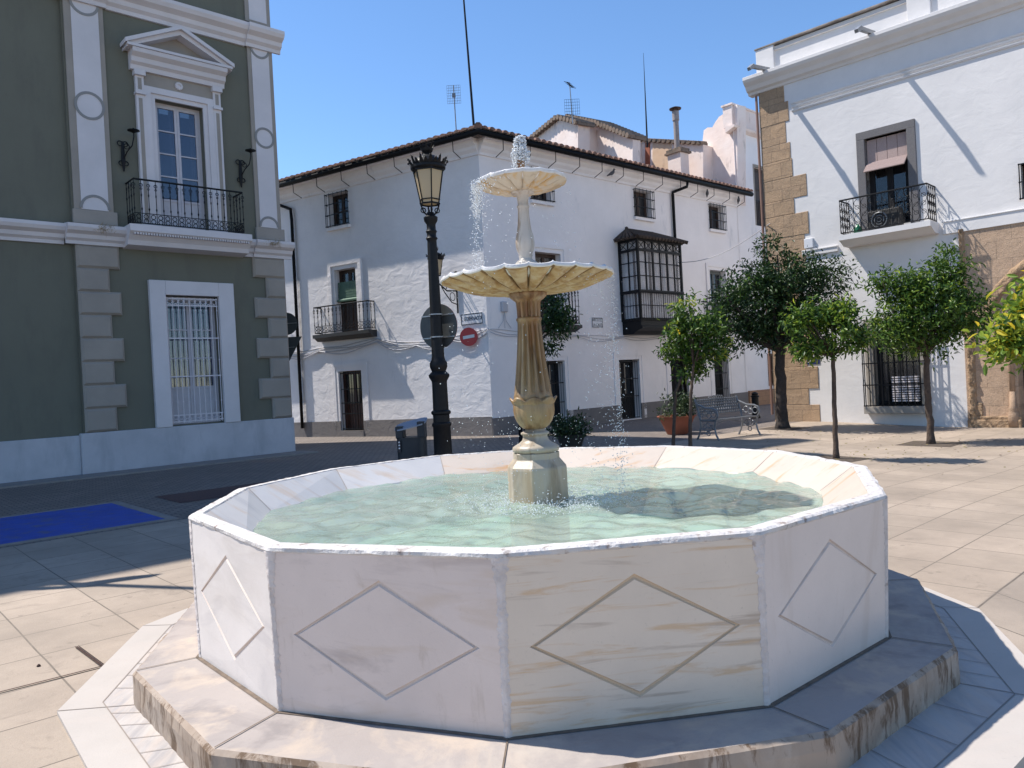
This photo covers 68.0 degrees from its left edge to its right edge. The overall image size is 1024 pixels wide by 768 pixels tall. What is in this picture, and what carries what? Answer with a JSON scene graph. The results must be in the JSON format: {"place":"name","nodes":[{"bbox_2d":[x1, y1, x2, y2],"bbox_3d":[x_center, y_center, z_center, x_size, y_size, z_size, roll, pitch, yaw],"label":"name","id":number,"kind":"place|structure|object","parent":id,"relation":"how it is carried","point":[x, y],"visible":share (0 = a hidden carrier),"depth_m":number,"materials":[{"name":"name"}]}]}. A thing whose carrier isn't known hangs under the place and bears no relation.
{"place":"outdoors","nodes":[
{"label":"outdoors","id":0,"kind":"place"},
{"bbox_2d":[0,450,317,488],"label":"pavement","id":1,"kind":"structure","parent":0,"point":[118,472],"depth_m":16.52,"materials":[{"name":"stone"}]},
{"bbox_2d":[155,480,275,502],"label":"red paving","id":2,"kind":"structure","parent":0,"point":[201,494],"depth_m":12.09,"materials":[{"name":"stone"}]},
{"bbox_2d":[0,404,795,547],"bbox_3d":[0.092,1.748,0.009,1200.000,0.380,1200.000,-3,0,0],"label":"ground","id":3,"kind":"structure","parent":0,"point":[142,490],"depth_m":15.94,"materials":[{"name":"grey asphalt"}]},
{"bbox_2d":[0,503,163,543],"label":"blue parking bay","id":4,"kind":"object","parent":3,"relation":"on","point":[45,524],"visible":1,"depth_m":9.97,"materials":[{"name":"paint"}]},
{"bbox_2d":[0,501,178,546],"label":"kerb strip","id":5,"kind":"object","parent":3,"relation":"on","point":[161,515],"visible":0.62,"depth_m":9.68,"materials":[{"name":"stone"}]},
{"bbox_2d":[0,0,295,482],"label":"green building","id":6,"kind":"structure","parent":3,"relation":"on","point":[150,329],"depth_m":17.18,"materials":[{"name":"green paint"},{"name":"white paint"}]},
{"bbox_2d":[89,222,113,232],"bbox_3d":[-8.849,-3.349,16.427,0.528,0.316,0.196,-3,0,-38],"label":"dry weed","id":7,"kind":"object","parent":6,"relation":"on","point":[103,229],"visible":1,"depth_m":16.43,"materials":[{"name":"brown plant"}]},
{"bbox_2d":[117,128,139,171],"bbox_3d":[-8.559,-5.252,16.997,0.499,0.941,0.251,-3,0,15],"label":"wall lamp","id":8,"kind":"object","parent":6,"relation":"attached to","point":[123,154],"visible":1,"depth_m":17.00,"materials":[{"name":"black metal"}]},
{"bbox_2d":[120,25,251,256],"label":"upper window","id":9,"kind":"structure","parent":6,"relation":"in","point":[172,64],"depth_m":17.89,"materials":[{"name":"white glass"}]},
{"bbox_2d":[147,280,240,427],"bbox_3d":[-7.582,-0.723,18.069,1.950,3.380,0.400,-3,0,-42],"label":"window","id":10,"kind":"structure","parent":6,"relation":"in","point":[182,329],"depth_m":18.11,"materials":[{"name":"white glass"}]},
{"bbox_2d":[235,148,255,186],"bbox_3d":[-6.571,-5.366,18.821,0.499,0.941,0.251,-3,0,15],"label":"wall lamp","id":11,"kind":"object","parent":6,"relation":"attached to","point":[241,164],"visible":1,"depth_m":18.83,"materials":[{"name":"black metal"}]},
{"bbox_2d":[287,313,301,360],"bbox_3d":[-6.521,-0.234,22.180,0.900,4.050,0.090,-3,0,0],"label":"road sign","id":12,"kind":"object","parent":3,"relation":"on","point":[293,342],"visible":0.38,"depth_m":22.15,"materials":[{"name":"black metal"}]},
{"bbox_2d":[279,122,753,436],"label":"corner house","id":13,"kind":"structure","parent":3,"relation":"on","point":[356,265],"depth_m":24.44,"materials":[{"name":"white paint"}]},
{"bbox_2d":[324,189,350,231],"bbox_3d":[-5.602,-5.628,24.745,1.010,1.200,0.411,-3,0,32],"label":"attic window","id":14,"kind":"structure","parent":13,"relation":"in","point":[340,202],"depth_m":24.83,"materials":[{"name":"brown wood"}]},
{"bbox_2d":[312,258,376,341],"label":"french window","id":15,"kind":"structure","parent":13,"relation":"in","point":[353,325],"depth_m":24.62,"materials":[{"name":"white wood"}]},
{"bbox_2d":[332,361,369,429],"bbox_3d":[-5.164,0.407,24.748,1.540,2.200,0.290,-3,0,32],"label":"door","id":16,"kind":"structure","parent":13,"relation":"in","point":[355,383],"depth_m":24.80,"materials":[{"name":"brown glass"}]},
{"bbox_2d":[291,329,486,359],"bbox_3d":[-4.927,-1.157,24.351,9.997,0.530,0.094,-3,0,33],"label":"cable","id":17,"kind":"object","parent":13,"relation":"attached to","point":[314,352],"visible":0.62,"depth_m":24.05,"materials":[{"name":"grey plastic"}]},
{"bbox_2d":[426,246,458,312],"bbox_3d":[-2.025,-2.968,21.732,0.570,1.840,1.222,-3,0,17],"label":"wall lantern","id":18,"kind":"object","parent":13,"relation":"attached to","point":[440,258],"depth_m":21.60,"materials":[{"name":"black metal"}]},
{"bbox_2d":[447,85,460,129],"bbox_3d":[-1.879,-8.922,24.905,0.447,1.796,0.140,-3,0,0],"label":"grid antenna","id":19,"kind":"object","parent":13,"relation":"on","point":[454,95],"visible":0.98,"depth_m":24.90,"materials":[{"name":"grey paint"}]},
{"bbox_2d":[463,0,474,125],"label":"radio mast","id":20,"kind":"object","parent":13,"relation":"on","point":[471,98],"visible":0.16,"depth_m":24.92,"materials":[{"name":"black metal"}]},
{"bbox_2d":[460,328,477,345],"bbox_3d":[-1.224,-1.357,21.886,0.530,0.530,0.221,-3,0,10],"label":"no entry sign","id":21,"kind":"object","parent":13,"relation":"attached to","point":[468,336],"visible":1,"depth_m":21.78,"materials":[{"name":"red metal"}]},
{"bbox_2d":[460,312,482,325],"bbox_3d":[-1.165,-1.883,21.965,0.780,0.340,0.025,-3,0,32],"label":"street sign","id":22,"kind":"object","parent":13,"relation":"attached to","point":[472,318],"visible":1,"depth_m":21.95,"materials":[{"name":"white ceramic"}]},
{"bbox_2d":[499,301,510,327],"bbox_3d":[-0.213,-2.010,22.072,0.515,0.787,0.100,-3,0,-42],"label":"electric meter","id":23,"kind":"object","parent":13,"relation":"attached to","point":[504,306],"visible":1,"depth_m":22.03,"materials":[{"name":"grey"}]},
{"bbox_2d":[530,166,554,206],"bbox_3d":[0.826,-6.036,23.332,0.990,1.090,0.411,-3,0,-42],"label":"attic window","id":24,"kind":"structure","parent":13,"relation":"in","point":[535,199],"depth_m":23.36,"materials":[{"name":"white wood"}]},
{"bbox_2d":[532,243,581,332],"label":"french window","id":25,"kind":"structure","parent":13,"relation":"in","point":[549,248],"depth_m":23.49,"materials":[{"name":"white wood"}]},
{"bbox_2d":[545,352,572,423],"bbox_3d":[1.219,0.141,23.530,1.470,2.230,0.370,-3,0,-42],"label":"door","id":26,"kind":"structure","parent":13,"relation":"in","point":[552,367],"depth_m":23.78,"materials":[{"name":"white"}]},
{"bbox_2d":[489,328,666,341],"bbox_3d":[2.553,-1.564,24.534,8.586,0.415,0.066,-3,0,-42],"label":"cable","id":27,"kind":"object","parent":13,"relation":"attached to","point":[618,337],"visible":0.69,"depth_m":24.66,"materials":[{"name":"grey plastic"}]},
{"bbox_2d":[530,114,647,162],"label":"gabled house","id":28,"kind":"structure","parent":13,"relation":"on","point":[603,137],"depth_m":31.01,"materials":[{"name":"paint"}]},
{"bbox_2d":[564,81,579,123],"bbox_3d":[2.397,-11.303,30.402,0.597,1.704,0.130,-3,0,10],"label":"yagi antenna","id":29,"kind":"object","parent":28,"relation":"on","point":[566,102],"visible":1,"depth_m":30.39,"materials":[{"name":"black metal"}]},
{"bbox_2d":[591,317,602,327],"bbox_3d":[2.783,-2.006,24.788,0.540,0.340,0.025,-3,0,-42],"label":"street sign","id":30,"kind":"object","parent":13,"relation":"attached to","point":[594,322],"visible":0.96,"depth_m":24.76,"materials":[{"name":"white ceramic"}]},
{"bbox_2d":[613,352,646,420],"bbox_3d":[3.913,0.057,25.932,1.590,2.290,0.370,-3,0,-42],"label":"door","id":31,"kind":"structure","parent":13,"relation":"in","point":[624,360],"depth_m":26.04,"materials":[{"name":"black"}]},
{"bbox_2d":[633,187,655,222],"bbox_3d":[4.531,-6.248,26.638,1.090,1.090,0.411,-3,0,-42],"label":"attic window","id":32,"kind":"structure","parent":13,"relation":"in","point":[640,211],"depth_m":26.71,"materials":[{"name":"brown wood"}]},
{"bbox_2d":[643,53,647,147],"bbox_3d":[5.424,-11.573,30.943,0.080,3.847,0.074,-3,0,0],"label":"whip antenna","id":33,"kind":"object","parent":13,"relation":"on","point":[645,109],"visible":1,"depth_m":30.93,"materials":[{"name":"black metal"}]},
{"bbox_2d":[613,226,687,334],"bbox_3d":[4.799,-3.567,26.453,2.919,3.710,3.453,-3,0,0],"label":"bay window","id":34,"kind":"structure","parent":13,"relation":"in","point":[639,302],"depth_m":25.61,"materials":[{"name":"black metal"}]},
{"bbox_2d":[640,138,711,179],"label":"house","id":35,"kind":"structure","parent":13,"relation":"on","point":[692,157],"depth_m":31.53,"materials":[{"name":"paint"}]},
{"bbox_2d":[669,106,680,147],"bbox_3d":[6.757,-10.522,31.224,0.500,1.762,0.488,-3,0,0],"label":"flue pipe","id":36,"kind":"object","parent":35,"relation":"on","point":[675,113],"visible":0.94,"depth_m":31.13,"materials":[{"name":"metal"}]},
{"bbox_2d":[666,357,694,412],"bbox_3d":[6.030,-0.065,27.821,1.570,2.290,0.370,-3,0,-42],"label":"door","id":37,"kind":"structure","parent":13,"relation":"in","point":[671,386],"depth_m":27.87,"materials":[{"name":"black"}]},
{"bbox_2d":[708,203,726,233],"bbox_3d":[7.919,-6.443,29.662,1.100,1.090,0.411,-3,0,-42],"label":"attic window","id":38,"kind":"structure","parent":13,"relation":"in","point":[713,211],"depth_m":29.73,"materials":[{"name":"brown wood"}]},
{"bbox_2d":[704,263,738,331],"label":"french window","id":39,"kind":"structure","parent":13,"relation":"in","point":[711,276],"depth_m":29.60,"materials":[{"name":"white paint"}]},
{"bbox_2d":[710,349,733,407],"bbox_3d":[8.060,-0.201,29.634,1.520,2.270,0.370,-3,0,-42],"label":"door","id":40,"kind":"structure","parent":13,"relation":"in","point":[717,388],"depth_m":29.83,"materials":[{"name":"black"}]},
{"bbox_2d":[675,223,769,262],"bbox_3d":[6.476,-4.274,24.299,0.022,0.398,6.367,-3,0,-13],"label":"overhead wire","id":41,"kind":"object","parent":13,"relation":"attached to","point":[725,251],"visible":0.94,"depth_m":23.61,"materials":[{"name":"grey"}]},
{"bbox_2d":[518,424,522,442],"bbox_3d":[0.200,1.184,17.506,0.125,0.556,0.125,-3,0,0],"label":"bollard","id":42,"kind":"object","parent":3,"relation":"on","point":[520,431],"visible":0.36,"depth_m":17.46,"materials":[{"name":"black metal"}]},
{"bbox_2d":[524,293,582,430],"bbox_3d":[0.896,-0.210,15.069,1.094,3.397,1.148,-3,0,41],"label":"orange tree","id":43,"kind":"object","parent":3,"relation":"on","point":[555,321],"visible":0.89,"depth_m":14.93,"materials":[{"name":"green plant"}]},
{"bbox_2d":[546,406,595,447],"bbox_3d":[1.162,0.930,15.140,1.099,0.986,0.995,-3,0,0],"label":"potted shrub","id":44,"kind":"object","parent":3,"relation":"on","point":[563,431],"visible":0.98,"depth_m":14.99,"materials":[{"name":"green plant"}]},
{"bbox_2d":[653,388,699,434],"bbox_3d":[4.121,0.662,18.873,1.272,1.171,1.279,-3,0,0],"label":"potted shrub","id":45,"kind":"object","parent":3,"relation":"on","point":[682,417],"visible":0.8,"depth_m":18.69,"materials":[{"name":"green plant"}]},
{"bbox_2d":[703,102,773,404],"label":"tall house","id":46,"kind":"structure","parent":3,"relation":"on","point":[730,136],"depth_m":31.17,"materials":[{"name":"white paint"}]},
{"bbox_2d":[753,164,764,226],"bbox_3d":[11.145,-7.930,32.595,3.100,2.550,0.211,-3,0,-42],"label":"window","id":47,"kind":"structure","parent":46,"relation":"in","point":[755,171],"depth_m":31.93,"materials":[{"name":"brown wood"}]},
{"bbox_2d":[767,354,772,385],"bbox_3d":[11.572,-0.642,32.661,2.440,1.350,0.224,-3,0,-42],"label":"window","id":48,"kind":"structure","parent":46,"relation":"in","point":[767,354],"depth_m":32.05,"materials":[{"name":"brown wood"}]},
{"bbox_2d":[751,392,760,417],"bbox_3d":[7.470,0.644,23.293,0.275,0.808,0.275,-3,0,0],"label":"bollard","id":49,"kind":"object","parent":3,"relation":"on","point":[755,398],"visible":0.84,"depth_m":23.21,"materials":[{"name":"black metal"}]},
{"bbox_2d":[742,0,1023,427],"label":"white building","id":50,"kind":"structure","parent":3,"relation":"on","point":[914,109],"depth_m":18.84,"materials":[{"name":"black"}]},
{"bbox_2d":[804,238,813,248],"bbox_3d":[8.026,-3.803,20.518,0.240,0.260,0.070,-3,0,45],"label":"junction box","id":51,"kind":"object","parent":50,"relation":"attached to","point":[809,242],"visible":1,"depth_m":20.48,"materials":[{"name":"white plastic"}]},
{"bbox_2d":[854,224,861,232],"bbox_3d":[8.794,-3.943,19.298,0.200,0.250,0.195,-3,0,0],"label":"bottle","id":52,"kind":"object","parent":50,"relation":"on","point":[857,227],"visible":0.52,"depth_m":19.23,"materials":[{"name":"green glass"}]},
{"bbox_2d":[868,207,903,230],"bbox_3d":[9.287,-4.092,18.878,0.760,0.480,0.305,-3,0,45],"label":"air conditioner","id":53,"kind":"object","parent":50,"relation":"on","point":[886,221],"visible":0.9,"depth_m":18.74,"materials":[{"name":"grey metal"}]},
{"bbox_2d":[838,119,938,247],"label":"upper window","id":54,"kind":"structure","parent":50,"relation":"in","point":[882,152],"depth_m":18.93,"materials":[{"name":"white"}]},
{"bbox_2d":[860,317,932,413],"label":"window grille","id":55,"kind":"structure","parent":50,"relation":"in","point":[876,383],"depth_m":19.26,"materials":[{"name":"black metal"}]},
{"bbox_2d":[1018,163,1023,199],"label":"small window","id":56,"kind":"structure","parent":50,"relation":"in","point":[1019,182],"depth_m":17.05,"materials":[{"name":"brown wood"}]},
{"bbox_2d":[0,421,1023,767],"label":"plaza paving","id":57,"kind":"structure","parent":0,"point":[956,521],"depth_m":6.55,"materials":[{"name":"beige stone"}]},
{"bbox_2d":[0,645,103,691],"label":"drain channel","id":58,"kind":"object","parent":57,"relation":"on","point":[89,656],"visible":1,"depth_m":4.48,"materials":[{"name":"metal"}]},
{"bbox_2d":[395,417,427,459],"bbox_3d":[-1.546,1.060,11.805,0.500,1.047,0.460,-3,0,0],"label":"litter bin","id":59,"kind":"object","parent":57,"relation":"on","point":[408,447],"visible":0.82,"depth_m":11.61,"materials":[{"name":"grey"}]},
{"bbox_2d":[407,141,452,455],"bbox_3d":[-1.081,-0.934,10.795,0.604,4.989,0.604,-3,0,0],"label":"street lamp","id":60,"kind":"object","parent":57,"relation":"on","point":[427,168],"visible":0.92,"depth_m":10.71,"materials":[{"name":"black metal"}]},
{"bbox_2d":[420,304,456,347],"bbox_3d":[-1.115,-0.825,10.847,0.650,0.650,0.243,-3,0,30],"label":"round sign","id":61,"kind":"object","parent":60,"relation":"attached to","point":[448,318],"visible":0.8,"depth_m":10.88,"materials":[{"name":"grey metal"}]},
{"bbox_2d":[57,160,1023,767],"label":"fountain","id":62,"kind":"object","parent":57,"relation":"on","point":[821,636],"visible":0.98,"depth_m":3.16,"materials":[{"name":"stone"}]},
{"bbox_2d":[474,186,482,221],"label":"water threads","id":63,"kind":"object","parent":62,"relation":"attached to","point":[477,199],"visible":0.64,"depth_m":4.87,"materials":[{"name":"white liquid"}]},
{"bbox_2d":[510,135,530,168],"bbox_3d":[0.056,-1.454,4.895,0.132,0.296,0.132,-3,0,0],"label":"water jet","id":64,"kind":"object","parent":62,"relation":"on","point":[520,151],"visible":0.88,"depth_m":4.86,"materials":[{"name":"white liquid"}]},
{"bbox_2d":[255,466,822,546],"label":"water","id":65,"kind":"structure","parent":62,"relation":"in","point":[516,524],"depth_m":4.72,"materials":[{"name":"green liquid"}]},
{"bbox_2d":[440,172,639,511],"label":"falling drops","id":66,"kind":"object","parent":65,"relation":"on","point":[473,185],"visible":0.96,"depth_m":4.75,"materials":[{"name":"clear liquid"}]},
{"bbox_2d":[419,480,666,522],"bbox_3d":[0.146,0.697,4.934,1.598,0.117,1.641,-3,0,0],"label":"splash","id":67,"kind":"object","parent":65,"relation":"on","point":[571,496],"visible":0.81,"depth_m":4.69,"materials":[{"name":"white liquid"}]},
{"bbox_2d":[652,321,718,445],"bbox_3d":[3.272,0.074,14.222,1.240,2.589,0.990,-3,0,0],"label":"orange tree","id":68,"kind":"object","parent":57,"relation":"on","point":[669,353],"visible":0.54,"depth_m":14.12,"materials":[{"name":"green plant"}]},
{"bbox_2d":[658,287,736,445],"bbox_3d":[3.415,-0.205,13.708,1.376,3.133,1.198,-3,0,0],"label":"orange tree","id":69,"kind":"object","parent":57,"relation":"on","point":[705,328],"visible":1,"depth_m":13.72,"materials":[{"name":"green plant"}]},
{"bbox_2d":[694,394,760,440],"bbox_3d":[4.900,0.730,17.208,1.482,0.999,0.683,-3,0,-34],"label":"park bench","id":70,"kind":"object","parent":57,"relation":"on","point":[711,408],"visible":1,"depth_m":17.35,"materials":[{"name":"grey paint"}]},
{"bbox_2d":[759,426,809,429],"bbox_3d":[6.764,1.108,18.955,1.000,0.016,1.000,-3,0,-42],"label":"tree pit","id":71,"kind":"object","parent":57,"relation":"on","point":[773,428],"visible":0.83,"depth_m":18.83,"materials":[{"name":"soil"}]},
{"bbox_2d":[698,228,861,428],"bbox_3d":[6.635,-1.343,18.877,3.920,5.091,2.657,-3,0,0],"label":"orange tree","id":72,"kind":"object","parent":71,"relation":"on","point":[774,289],"visible":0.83,"depth_m":18.66,"materials":[{"name":"green plant"}]},
{"bbox_2d":[655,429,1009,468],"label":"fallen leaves","id":73,"kind":"object","parent":57,"relation":"on","point":[886,449],"visible":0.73,"depth_m":13.95,"materials":[{"name":"brown plant"}]},
{"bbox_2d":[818,455,871,461],"bbox_3d":[5.401,1.241,12.637,0.840,0.050,0.840,-3,0,-42],"label":"tree pit","id":74,"kind":"object","parent":57,"relation":"on","point":[849,459],"visible":0.66,"depth_m":12.60,"materials":[{"name":"soil"}]},
{"bbox_2d":[777,292,879,458],"bbox_3d":[5.263,-0.104,12.621,1.673,2.818,1.239,-3,0,0],"label":"orange tree","id":75,"kind":"object","parent":74,"relation":"in","point":[835,317],"visible":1,"depth_m":12.54,"materials":[{"name":"green plant"}]},
{"bbox_2d":[897,441,965,446],"bbox_3d":[8.238,1.170,14.920,1.000,0.007,1.000,-3,0,-42],"label":"tree pit","id":76,"kind":"object","parent":57,"relation":"on","point":[939,444],"visible":0.9,"depth_m":14.85,"materials":[{"name":"soil"}]},
{"bbox_2d":[854,237,1004,443],"bbox_3d":[8.231,-0.805,14.946,2.673,4.071,2.019,-3,0,-23],"label":"orange tree","id":77,"kind":"object","parent":76,"relation":"in","point":[945,320],"visible":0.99,"depth_m":14.70,"materials":[{"name":"green plant"}]},
{"bbox_2d":[961,270,1023,375],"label":"lemon tree","id":78,"kind":"object","parent":57,"relation":"on","point":[1007,338],"visible":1,"depth_m":8.87,"materials":[{"name":"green plant"}]},
{"bbox_2d":[269,0,886,178],"label":"sky","id":79,"kind":"structure","parent":0,"point":[352,78],"materials":[{"name":"blue"}]}
]}

